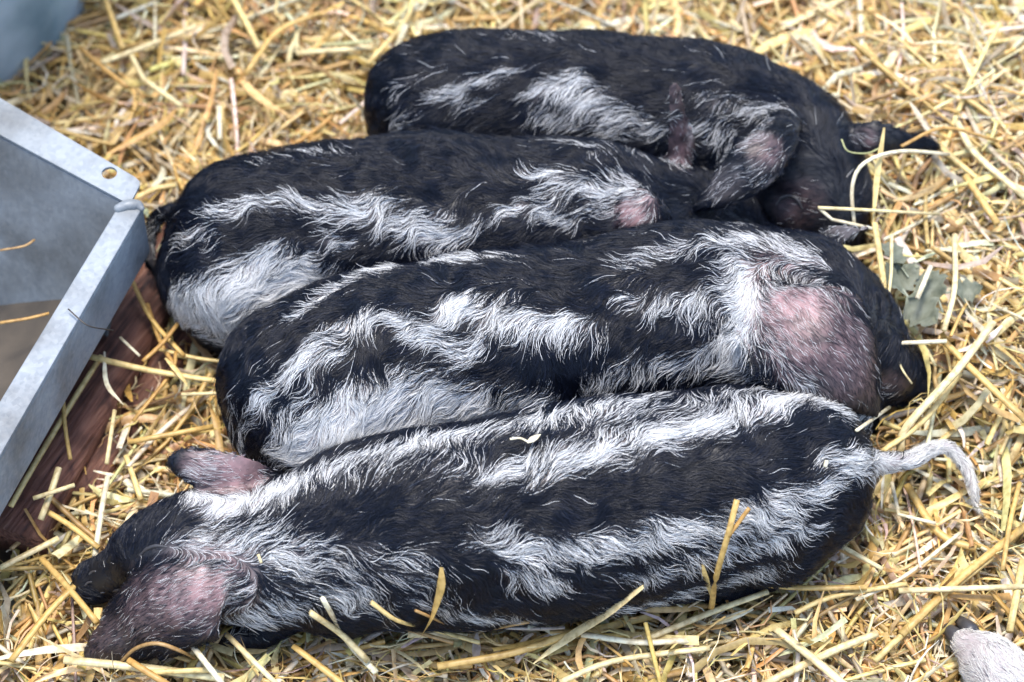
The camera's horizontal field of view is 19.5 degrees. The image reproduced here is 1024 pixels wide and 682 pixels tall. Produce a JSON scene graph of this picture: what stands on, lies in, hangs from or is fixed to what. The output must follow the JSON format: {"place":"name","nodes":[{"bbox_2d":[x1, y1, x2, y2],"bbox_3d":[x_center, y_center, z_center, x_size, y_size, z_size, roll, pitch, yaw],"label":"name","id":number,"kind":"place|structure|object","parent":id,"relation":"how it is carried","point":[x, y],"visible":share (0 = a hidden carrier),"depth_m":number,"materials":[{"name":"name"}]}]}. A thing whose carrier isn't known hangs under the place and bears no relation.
{"place":"outdoors","nodes":[
{"label":"outdoors","id":0,"kind":"place"},
{"bbox_2d":[0,3,1023,681],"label":"ground","id":1,"kind":"structure","parent":0,"point":[4,555],"depth_m":2.00,"materials":[{"name":"soil"}]},
{"bbox_2d":[0,98,149,515],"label":"feed trough","id":2,"kind":"object","parent":1,"relation":"on","point":[72,211],"visible":0.98,"depth_m":1.99,"materials":[{"name":"metal"}]},
{"bbox_2d":[0,239,34,250],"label":"straw stalk","id":3,"kind":"object","parent":2,"relation":"in","point":[21,246],"visible":1,"depth_m":2.02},
{"bbox_2d":[0,299,61,400],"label":"feed residue","id":4,"kind":"object","parent":2,"relation":"in","point":[18,340],"visible":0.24,"depth_m":2.04},
{"bbox_2d":[0,312,48,323],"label":"straw stalk","id":5,"kind":"object","parent":4,"relation":"on","point":[23,319],"visible":1,"depth_m":2.01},
{"bbox_2d":[68,309,113,330],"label":"straw stalk","id":6,"kind":"object","parent":2,"relation":"hanging from","point":[87,324],"visible":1,"depth_m":1.92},
{"bbox_2d":[0,0,1023,681],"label":"straw bedding","id":7,"kind":"object","parent":1,"relation":"on","point":[926,68],"visible":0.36,"depth_m":2.05,"materials":[{"name":"plant"}]},
{"bbox_2d":[0,536,59,569],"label":"straw stalk","id":8,"kind":"object","parent":7,"relation":"on","point":[34,550],"visible":1,"depth_m":1.93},
{"bbox_2d":[8,584,75,662],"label":"straw stalk","id":9,"kind":"object","parent":7,"relation":"on","point":[43,618],"visible":1,"depth_m":1.90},
{"bbox_2d":[0,0,91,82],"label":"painted block","id":10,"kind":"structure","parent":7,"relation":"on","point":[28,28],"depth_m":2.19,"materials":[{"name":"paint"}]},
{"bbox_2d":[39,557,99,624],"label":"straw stalk","id":11,"kind":"object","parent":7,"relation":"on","point":[63,582],"visible":1,"depth_m":1.92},
{"bbox_2d":[47,509,100,549],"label":"straw stalk","id":12,"kind":"object","parent":7,"relation":"on","point":[78,531],"visible":1,"depth_m":1.93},
{"bbox_2d":[0,223,169,560],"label":"wooden board","id":13,"kind":"object","parent":7,"relation":"on","point":[89,415],"visible":0.48,"depth_m":2.00,"materials":[{"name":"red wood"}]},
{"bbox_2d":[38,467,61,520],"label":"straw stalk","id":14,"kind":"object","parent":13,"relation":"on","point":[48,499],"visible":1,"depth_m":1.94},
{"bbox_2d":[32,483,74,499],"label":"straw stalk","id":15,"kind":"object","parent":13,"relation":"on","point":[53,491],"visible":1,"depth_m":1.93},
{"bbox_2d":[8,354,103,507],"bbox_3d":[-0.302,0.059,1.978,0.005,0.003,0.129,19,57,13],"label":"straw stalk","id":16,"kind":"object","parent":13,"relation":"on","point":[51,436],"visible":1,"depth_m":1.97,"materials":[{"name":"plant"}]},
{"bbox_2d":[62,403,71,459],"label":"straw stalk","id":17,"kind":"object","parent":13,"relation":"on","point":[66,436],"visible":0.82,"depth_m":1.97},
{"bbox_2d":[103,352,123,404],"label":"straw stalk","id":18,"kind":"object","parent":13,"relation":"on","point":[108,386],"visible":1,"depth_m":1.99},
{"bbox_2d":[119,336,140,356],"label":"straw stalk","id":19,"kind":"object","parent":13,"relation":"on","point":[129,346],"visible":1,"depth_m":2.00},
{"bbox_2d":[89,354,215,382],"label":"straw stalk","id":20,"kind":"object","parent":13,"relation":"on","point":[122,364],"visible":0.87,"depth_m":2.00,"materials":[{"name":"plant"}]},
{"bbox_2d":[165,358,187,385],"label":"straw stalk","id":21,"kind":"object","parent":20,"relation":"on","point":[176,370],"visible":1,"depth_m":1.99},
{"bbox_2d":[131,281,185,356],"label":"straw stalk","id":22,"kind":"object","parent":13,"relation":"on","point":[170,341],"visible":0.95,"depth_m":2.02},
{"bbox_2d":[92,476,109,555],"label":"straw stalk","id":23,"kind":"object","parent":7,"relation":"on","point":[101,510],"visible":1,"depth_m":1.95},
{"bbox_2d":[78,46,129,88],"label":"straw stalk","id":24,"kind":"object","parent":7,"relation":"on","point":[101,66],"visible":1,"depth_m":2.17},
{"bbox_2d":[105,409,116,464],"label":"straw stalk","id":25,"kind":"object","parent":7,"relation":"on","point":[110,439],"visible":1,"depth_m":1.97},
{"bbox_2d":[103,0,124,49],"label":"straw stalk","id":26,"kind":"object","parent":7,"relation":"on","point":[114,24],"visible":1,"depth_m":2.19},
{"bbox_2d":[74,321,191,510],"bbox_3d":[-0.245,0.034,2.045,0.027,0.032,0.203,20,57,13],"label":"wooden board","id":27,"kind":"object","parent":7,"relation":"on","point":[149,381],"visible":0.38,"depth_m":2.02,"materials":[{"name":"red wood"}]},
{"bbox_2d":[123,454,142,500],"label":"straw stalk","id":28,"kind":"object","parent":7,"relation":"on","point":[132,474],"visible":1,"depth_m":1.97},
{"bbox_2d":[106,109,175,154],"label":"straw stalk","id":29,"kind":"object","parent":7,"relation":"on","point":[161,123],"visible":1,"depth_m":2.14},
{"bbox_2d":[63,656,224,680],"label":"straw stalk","id":30,"kind":"object","parent":7,"relation":"on","point":[91,662],"visible":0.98,"depth_m":1.88,"materials":[{"name":"plant"}]},
{"bbox_2d":[126,657,168,681],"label":"straw stalk","id":31,"kind":"object","parent":7,"relation":"on","point":[143,669],"visible":1,"depth_m":1.86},
{"bbox_2d":[100,24,197,64],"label":"straw stalk","id":32,"kind":"object","parent":7,"relation":"on","point":[109,59],"visible":1,"depth_m":2.18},
{"bbox_2d":[132,351,177,421],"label":"straw stalk","id":33,"kind":"object","parent":7,"relation":"on","point":[149,400],"visible":1,"depth_m":1.99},
{"bbox_2d":[134,182,175,199],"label":"straw stalk","id":34,"kind":"object","parent":7,"relation":"on","point":[146,192],"visible":0.9,"depth_m":2.09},
{"bbox_2d":[129,54,182,107],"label":"straw stalk","id":35,"kind":"object","parent":7,"relation":"on","point":[160,91],"visible":1,"depth_m":2.16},
{"bbox_2d":[120,641,195,661],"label":"straw stalk","id":36,"kind":"object","parent":7,"relation":"on","point":[137,647],"visible":1,"depth_m":1.86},
{"bbox_2d":[141,322,179,362],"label":"straw stalk","id":37,"kind":"object","parent":7,"relation":"on","point":[161,343],"visible":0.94,"depth_m":2.00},
{"bbox_2d":[145,303,177,367],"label":"straw stalk","id":38,"kind":"object","parent":7,"relation":"on","point":[159,340],"visible":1,"depth_m":2.02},
{"bbox_2d":[128,424,213,444],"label":"straw stalk","id":39,"kind":"object","parent":7,"relation":"on","point":[170,434],"visible":1,"depth_m":1.98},
{"bbox_2d":[141,667,208,674],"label":"straw stalk","id":40,"kind":"object","parent":7,"relation":"on","point":[181,671],"visible":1,"depth_m":1.87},
{"bbox_2d":[158,348,218,362],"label":"straw stalk","id":41,"kind":"object","parent":7,"relation":"on","point":[192,356],"visible":0.7,"depth_m":2.01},
{"bbox_2d":[181,391,215,395],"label":"straw stalk","id":42,"kind":"object","parent":7,"relation":"on","point":[196,393],"visible":0.74,"depth_m":1.99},
{"bbox_2d":[191,646,223,681],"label":"straw stalk","id":43,"kind":"object","parent":7,"relation":"on","point":[207,665],"visible":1,"depth_m":1.86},
{"bbox_2d":[216,105,221,140],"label":"straw stalk","id":44,"kind":"object","parent":7,"relation":"on","point":[219,121],"visible":1,"depth_m":2.14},
{"bbox_2d":[231,0,261,49],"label":"straw stalk","id":45,"kind":"object","parent":7,"relation":"on","point":[246,23],"visible":1,"depth_m":2.19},
{"bbox_2d":[225,632,277,681],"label":"straw stalk","id":46,"kind":"object","parent":7,"relation":"on","point":[249,657],"visible":1,"depth_m":1.87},
{"bbox_2d":[243,11,320,75],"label":"straw stalk","id":47,"kind":"object","parent":7,"relation":"on","point":[264,46],"visible":1,"depth_m":2.19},
{"bbox_2d":[291,644,344,681],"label":"straw stalk","id":48,"kind":"object","parent":7,"relation":"on","point":[325,670],"visible":1,"depth_m":1.88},
{"bbox_2d":[296,45,373,55],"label":"straw stalk","id":49,"kind":"object","parent":7,"relation":"on","point":[333,50],"visible":1,"depth_m":2.18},
{"bbox_2d":[320,596,378,674],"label":"straw stalk","id":50,"kind":"object","parent":7,"relation":"on","point":[371,667],"visible":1,"depth_m":1.86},
{"bbox_2d":[309,610,369,663],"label":"straw stalk","id":51,"kind":"object","parent":50,"relation":"on","point":[355,648],"visible":1,"depth_m":1.87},
{"bbox_2d":[366,0,414,64],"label":"straw stalk","id":52,"kind":"object","parent":7,"relation":"on","point":[383,46],"visible":1,"depth_m":2.19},
{"bbox_2d":[410,631,453,644],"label":"straw stalk","id":53,"kind":"object","parent":7,"relation":"on","point":[435,637],"visible":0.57,"depth_m":1.89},
{"bbox_2d":[144,83,770,354],"bbox_3d":[-0.033,-0.086,2.029,0.436,0.148,0.132,-7,55,-5],"label":"piglet","id":54,"kind":"object","parent":7,"relation":"on","point":[243,233],"visible":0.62,"depth_m":1.98},
{"bbox_2d":[437,629,572,669],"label":"straw stalk","id":55,"kind":"object","parent":7,"relation":"on","point":[497,655],"visible":1,"depth_m":1.89,"materials":[{"name":"plant"}]},
{"bbox_2d":[70,379,984,665],"bbox_3d":[0.013,0.111,1.902,0.590,0.138,0.143,-10,56,-7],"label":"piglet","id":56,"kind":"object","parent":7,"relation":"on","point":[586,507],"visible":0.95,"depth_m":1.85},
{"bbox_2d":[370,600,480,644],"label":"straw stalk","id":57,"kind":"object","parent":56,"relation":"on","point":[379,608],"visible":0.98,"depth_m":1.86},
{"bbox_2d":[417,567,445,642],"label":"straw stalk","id":58,"kind":"object","parent":56,"relation":"on","point":[441,583],"visible":1,"depth_m":1.84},
{"bbox_2d":[414,609,529,631],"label":"straw stalk","id":59,"kind":"object","parent":56,"relation":"on","point":[437,620],"visible":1,"depth_m":1.88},
{"bbox_2d":[510,437,526,441],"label":"straw stalk","id":60,"kind":"object","parent":56,"relation":"on","point":[521,438],"visible":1,"depth_m":1.85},
{"bbox_2d":[527,434,540,442],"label":"straw stalk","id":61,"kind":"object","parent":56,"relation":"on","point":[532,438],"visible":1,"depth_m":1.85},
{"bbox_2d":[709,499,739,609],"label":"straw stalk","id":62,"kind":"object","parent":56,"relation":"on","point":[726,540],"visible":1,"depth_m":1.84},
{"bbox_2d":[702,565,712,610],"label":"straw stalk","id":63,"kind":"object","parent":62,"relation":"on","point":[705,574],"visible":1,"depth_m":1.86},
{"bbox_2d":[728,507,750,536],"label":"straw stalk","id":64,"kind":"object","parent":62,"relation":"on","point":[741,518],"visible":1,"depth_m":1.84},
{"bbox_2d":[823,460,827,466],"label":"straw stalk","id":65,"kind":"object","parent":56,"relation":"on","point":[825,464],"visible":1,"depth_m":1.85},
{"bbox_2d":[212,216,932,474],"bbox_3d":[0.044,0.006,1.971,0.473,0.145,0.162,-5,55,-3],"label":"piglet","id":66,"kind":"object","parent":7,"relation":"on","point":[304,374],"visible":0.86,"depth_m":1.92},
{"bbox_2d":[872,222,886,288],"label":"straw stalk","id":67,"kind":"object","parent":66,"relation":"on","point":[879,253],"visible":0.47,"depth_m":1.99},
{"bbox_2d":[888,234,892,291],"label":"straw stalk","id":68,"kind":"object","parent":66,"relation":"on","point":[890,265],"visible":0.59,"depth_m":1.99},
{"bbox_2d":[900,364,912,383],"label":"straw stalk","id":69,"kind":"object","parent":66,"relation":"on","point":[905,374],"visible":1,"depth_m":1.97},
{"bbox_2d":[902,339,946,344],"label":"straw stalk","id":70,"kind":"object","parent":66,"relation":"on","point":[930,341],"visible":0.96,"depth_m":1.97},
{"bbox_2d":[533,585,643,663],"bbox_3d":[0.046,0.174,1.875,0.072,0.062,0.012,-13,56,-9],"label":"straw stalk","id":71,"kind":"object","parent":7,"relation":"on","point":[574,633],"visible":1,"depth_m":1.88,"materials":[{"name":"plant"}]},
{"bbox_2d":[559,645,709,681],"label":"straw stalk","id":72,"kind":"object","parent":7,"relation":"on","point":[585,670],"visible":1,"depth_m":1.89,"materials":[{"name":"plant"}]},
{"bbox_2d":[581,632,688,644],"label":"straw stalk","id":73,"kind":"object","parent":7,"relation":"on","point":[631,641],"visible":1,"depth_m":1.89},
{"bbox_2d":[359,25,947,260],"bbox_3d":[0.093,-0.145,2.080,0.397,0.126,0.150,14,56,10],"label":"piglet","id":74,"kind":"object","parent":7,"relation":"on","point":[768,134],"visible":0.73,"depth_m":2.05},
{"bbox_2d":[818,209,880,231],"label":"straw stalk","id":75,"kind":"object","parent":74,"relation":"on","point":[826,214],"visible":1,"depth_m":2.00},
{"bbox_2d":[841,139,878,153],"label":"straw stalk","id":76,"kind":"object","parent":74,"relation":"on","point":[842,141],"visible":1,"depth_m":2.00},
{"bbox_2d":[872,128,884,221],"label":"straw stalk","id":77,"kind":"object","parent":74,"relation":"on","point":[877,174],"visible":1,"depth_m":2.01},
{"bbox_2d":[644,589,768,638],"bbox_3d":[0.124,0.175,1.907,0.087,0.003,0.005,-20,57,-13],"label":"straw stalk","id":78,"kind":"object","parent":7,"relation":"on","point":[700,616],"visible":1,"depth_m":1.91,"materials":[{"name":"plant"}]},
{"bbox_2d":[770,0,842,33],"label":"straw stalk","id":79,"kind":"object","parent":7,"relation":"on","point":[809,13],"visible":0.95,"depth_m":2.21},
{"bbox_2d":[773,626,846,681],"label":"straw stalk","id":80,"kind":"object","parent":7,"relation":"on","point":[822,666],"visible":1,"depth_m":1.89,"materials":[{"name":"plant"}]},
{"bbox_2d":[754,7,881,53],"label":"straw stalk","id":81,"kind":"object","parent":7,"relation":"on","point":[775,41],"visible":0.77,"depth_m":2.19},
{"bbox_2d":[761,630,878,681],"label":"straw stalk","id":82,"kind":"object","parent":7,"relation":"on","point":[822,655],"visible":1,"depth_m":1.90,"materials":[{"name":"plant"}]},
{"bbox_2d":[779,584,866,590],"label":"straw stalk","id":83,"kind":"object","parent":7,"relation":"on","point":[823,587],"visible":0.84,"depth_m":1.92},
{"bbox_2d":[830,92,839,97],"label":"straw stalk","id":84,"kind":"object","parent":7,"relation":"on","point":[837,94],"visible":0.22,"depth_m":2.12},
{"bbox_2d":[815,78,873,107],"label":"straw stalk","id":85,"kind":"object","parent":7,"relation":"on","point":[835,88],"visible":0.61,"depth_m":2.15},
{"bbox_2d":[793,581,906,614],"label":"straw stalk","id":86,"kind":"object","parent":7,"relation":"on","point":[840,595],"visible":1,"depth_m":1.92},
{"bbox_2d":[835,82,874,86],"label":"straw stalk","id":87,"kind":"object","parent":7,"relation":"on","point":[859,84],"visible":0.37,"depth_m":2.15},
{"bbox_2d":[857,0,863,53],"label":"straw stalk","id":88,"kind":"object","parent":7,"relation":"on","point":[860,21],"visible":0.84,"depth_m":2.19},
{"bbox_2d":[842,545,883,570],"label":"straw stalk","id":89,"kind":"object","parent":7,"relation":"on","point":[863,558],"visible":0.71,"depth_m":1.93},
{"bbox_2d":[855,406,890,431],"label":"straw stalk","id":90,"kind":"object","parent":7,"relation":"on","point":[872,419],"visible":0.94,"depth_m":1.93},
{"bbox_2d":[818,206,939,215],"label":"straw stalk","id":91,"kind":"object","parent":7,"relation":"on","point":[874,210],"visible":1,"depth_m":2.01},
{"bbox_2d":[881,0,892,46],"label":"straw stalk","id":92,"kind":"object","parent":7,"relation":"on","point":[884,6],"visible":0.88,"depth_m":2.19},
{"bbox_2d":[881,241,908,277],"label":"dry leaf","id":93,"kind":"object","parent":7,"relation":"on","point":[899,257],"visible":0.95,"depth_m":2.01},
{"bbox_2d":[850,149,950,226],"bbox_3d":[0.259,-0.116,2.021,0.101,0.040,0.021,-39,63,-24],"label":"straw stalk","id":94,"kind":"object","parent":7,"relation":"on","point":[863,163],"visible":1,"depth_m":2.00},
{"bbox_2d":[885,261,919,295],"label":"dry leaf","id":95,"kind":"object","parent":7,"relation":"on","point":[901,281],"visible":0.77,"depth_m":2.00,"materials":[{"name":"plant"}]},
{"bbox_2d":[855,532,960,600],"bbox_3d":[0.258,0.147,1.931,0.087,0.002,0.007,-30,60,-19],"label":"straw stalk","id":96,"kind":"object","parent":7,"relation":"on","point":[927,558],"visible":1,"depth_m":1.93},
{"bbox_2d":[890,482,935,524],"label":"straw stalk","id":97,"kind":"object","parent":7,"relation":"on","point":[894,495],"visible":1,"depth_m":1.95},
{"bbox_2d":[903,289,939,326],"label":"dry leaf","id":98,"kind":"object","parent":7,"relation":"on","point":[923,311],"visible":0.99,"depth_m":1.99,"materials":[{"name":"plant"}]},
{"bbox_2d":[881,372,962,452],"bbox_3d":[0.271,0.049,1.964,0.010,0.004,0.086,37,63,23],"label":"straw stalk","id":99,"kind":"object","parent":7,"relation":"on","point":[928,414],"visible":0.93,"depth_m":1.96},
{"bbox_2d":[913,270,947,312],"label":"dry leaf","id":100,"kind":"object","parent":7,"relation":"on","point":[936,286],"visible":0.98,"depth_m":2.00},
{"bbox_2d":[915,265,932,299],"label":"straw stalk","id":101,"kind":"object","parent":100,"relation":"on","point":[923,282],"visible":1,"depth_m":1.98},
{"bbox_2d":[872,557,993,662],"bbox_3d":[0.271,0.171,1.919,0.112,0.003,0.006,-38,63,-23],"label":"straw stalk","id":102,"kind":"object","parent":7,"relation":"on","point":[887,648],"visible":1,"depth_m":1.90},
{"bbox_2d":[903,483,976,551],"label":"straw stalk","id":103,"kind":"object","parent":7,"relation":"on","point":[937,531],"visible":1,"depth_m":1.96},
{"bbox_2d":[896,320,996,450],"bbox_3d":[0.285,0.030,1.970,0.011,0.029,0.111,33,61,21],"label":"straw stalk","id":104,"kind":"object","parent":7,"relation":"on","point":[934,395],"visible":1,"depth_m":1.96,"materials":[{"name":"plant"}]},
{"bbox_2d":[900,126,997,147],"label":"straw stalk","id":105,"kind":"object","parent":7,"relation":"on","point":[942,128],"visible":1,"depth_m":2.05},
{"bbox_2d":[941,233,957,331],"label":"straw stalk","id":106,"kind":"object","parent":7,"relation":"on","point":[946,321],"visible":1,"depth_m":1.99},
{"bbox_2d":[898,522,1023,636],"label":"straw stalk","id":107,"kind":"object","parent":7,"relation":"on","point":[936,599],"visible":1,"depth_m":1.93,"materials":[{"name":"plant"}]},
{"bbox_2d":[898,584,1023,593],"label":"straw stalk","id":108,"kind":"object","parent":7,"relation":"on","point":[901,590],"visible":1,"depth_m":1.92,"materials":[{"name":"plant"}]},
{"bbox_2d":[938,142,988,187],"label":"straw stalk","id":109,"kind":"object","parent":7,"relation":"on","point":[962,166],"visible":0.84,"depth_m":2.07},
{"bbox_2d":[945,278,982,303],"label":"dry leaf","id":110,"kind":"object","parent":7,"relation":"on","point":[967,289],"visible":1,"depth_m":2.00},
{"bbox_2d":[938,397,993,440],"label":"straw stalk","id":111,"kind":"object","parent":7,"relation":"on","point":[948,434],"visible":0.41,"depth_m":1.98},
{"bbox_2d":[962,174,999,225],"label":"straw stalk","id":112,"kind":"object","parent":7,"relation":"on","point":[981,200],"visible":1,"depth_m":2.04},
{"bbox_2d":[942,614,1023,681],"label":"piglet","id":113,"kind":"object","parent":7,"relation":"on","point":[983,656],"visible":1,"depth_m":1.87},
{"bbox_2d":[942,340,1023,422],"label":"straw stalk","id":114,"kind":"object","parent":7,"relation":"on","point":[988,385],"visible":1,"depth_m":1.96,"materials":[{"name":"plant"}]},
{"bbox_2d":[954,121,1023,199],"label":"straw stalk","id":115,"kind":"object","parent":7,"relation":"on","point":[994,171],"visible":0.95,"depth_m":2.06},
{"bbox_2d":[976,467,1023,489],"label":"straw stalk","id":116,"kind":"object","parent":7,"relation":"on","point":[1015,474],"visible":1,"depth_m":1.97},
{"bbox_2d":[1000,481,1021,570],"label":"straw stalk","id":117,"kind":"object","parent":7,"relation":"on","point":[1009,527],"visible":1,"depth_m":1.94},
{"bbox_2d":[1006,558,1023,632],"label":"straw stalk","id":118,"kind":"object","parent":7,"relation":"on","point":[1014,602],"visible":1,"depth_m":1.91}
]}

